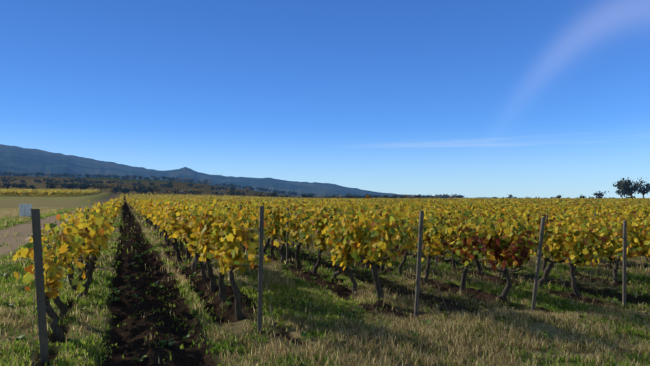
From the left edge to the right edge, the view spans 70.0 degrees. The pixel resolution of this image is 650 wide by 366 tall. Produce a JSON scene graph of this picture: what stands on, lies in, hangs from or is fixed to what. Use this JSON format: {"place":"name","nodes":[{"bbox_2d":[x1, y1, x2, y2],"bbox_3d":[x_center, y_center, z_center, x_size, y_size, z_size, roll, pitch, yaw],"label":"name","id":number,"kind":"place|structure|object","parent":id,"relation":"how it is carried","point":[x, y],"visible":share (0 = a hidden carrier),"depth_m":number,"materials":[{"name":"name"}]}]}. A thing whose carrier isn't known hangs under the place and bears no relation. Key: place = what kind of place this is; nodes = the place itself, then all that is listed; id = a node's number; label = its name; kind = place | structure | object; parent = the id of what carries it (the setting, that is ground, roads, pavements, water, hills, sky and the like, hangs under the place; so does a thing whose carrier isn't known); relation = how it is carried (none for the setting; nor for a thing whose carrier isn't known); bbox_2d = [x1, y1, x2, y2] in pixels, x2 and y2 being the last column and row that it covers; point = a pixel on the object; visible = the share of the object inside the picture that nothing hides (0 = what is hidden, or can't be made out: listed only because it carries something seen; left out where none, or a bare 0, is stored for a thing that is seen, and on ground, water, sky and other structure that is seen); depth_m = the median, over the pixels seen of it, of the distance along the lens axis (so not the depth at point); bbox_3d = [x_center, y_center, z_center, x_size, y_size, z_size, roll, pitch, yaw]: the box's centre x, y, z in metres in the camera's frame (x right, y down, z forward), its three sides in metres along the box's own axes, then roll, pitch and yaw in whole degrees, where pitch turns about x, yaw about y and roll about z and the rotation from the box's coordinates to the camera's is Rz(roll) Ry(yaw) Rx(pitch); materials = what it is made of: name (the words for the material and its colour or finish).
{"place":"outdoors","nodes":[
{"label":"outdoors","id":0,"kind":"place"},
{"bbox_2d":[0,144,489,198],"bbox_3d":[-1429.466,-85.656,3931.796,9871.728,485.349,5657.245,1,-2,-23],"label":"hills","id":1,"kind":"structure","parent":0,"point":[15,159],"depth_m":3088.65,"materials":[{"name":"blue"}]},
{"bbox_2d":[0,176,649,365],"bbox_3d":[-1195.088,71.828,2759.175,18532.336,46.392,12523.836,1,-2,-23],"label":"ground","id":2,"kind":"structure","parent":0,"point":[128,338],"depth_m":8.10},
{"bbox_2d":[18,204,31,216],"bbox_3d":[-25.750,2.418,39.910,0.920,1.210,0.500,0,-2,-11],"label":"service cabinet","id":3,"kind":"object","parent":2,"relation":"on","point":[24,209],"visible":0.9,"depth_m":39.72,"materials":[{"name":"metal"}]},
{"bbox_2d":[0,207,649,365],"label":"grass","id":4,"kind":"structure","parent":2,"relation":"on","point":[303,291],"depth_m":6.43,"materials":[{"name":"green plant"}]},
{"bbox_2d":[0,188,649,211],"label":"vineyard","id":5,"kind":"object","parent":2,"relation":"on","point":[132,200],"visible":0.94,"depth_m":83.56,"materials":[{"name":"yellow plant"}]},
{"bbox_2d":[0,235,649,365],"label":"weed leaves","id":6,"kind":"object","parent":2,"relation":"on","point":[117,299],"visible":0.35,"depth_m":8.21,"materials":[{"name":"green plant"}]},
{"bbox_2d":[12,195,649,342],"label":"vine","id":7,"kind":"object","parent":2,"relation":"on","point":[498,246],"depth_m":8.56,"materials":[{"name":"yellow plant"}]},
{"bbox_2d":[19,200,649,296],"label":"vine canes","id":8,"kind":"object","parent":7,"relation":"attached to","point":[249,226],"visible":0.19,"depth_m":7.96,"materials":[{"name":"brown wood"}]},
{"bbox_2d":[31,199,641,363],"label":"trellis posts","id":9,"kind":"object","parent":2,"relation":"on","point":[41,307],"visible":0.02,"depth_m":5.78,"materials":[{"name":"grey wood"}]},
{"bbox_2d":[32,204,649,365],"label":"trellis wires","id":10,"kind":"object","parent":9,"relation":"attached to","point":[381,271],"depth_m":7.21,"materials":[{"name":"grey metal"}]},
{"bbox_2d":[0,171,649,197],"bbox_3d":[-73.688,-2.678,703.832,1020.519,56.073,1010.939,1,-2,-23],"label":"tree","id":11,"kind":"object","parent":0,"point":[85,182],"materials":[{"name":"green plant"}]},
{"bbox_2d":[0,0,649,197],"label":"sky","id":12,"kind":"structure","parent":0,"point":[467,98],"materials":[{"name":"blue"}]},
{"bbox_2d":[92,199,649,260],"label":"vine","id":13,"kind":"object","parent":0,"point":[149,208],"depth_m":24.42,"materials":[{"name":"yellow plant"}]}
]}

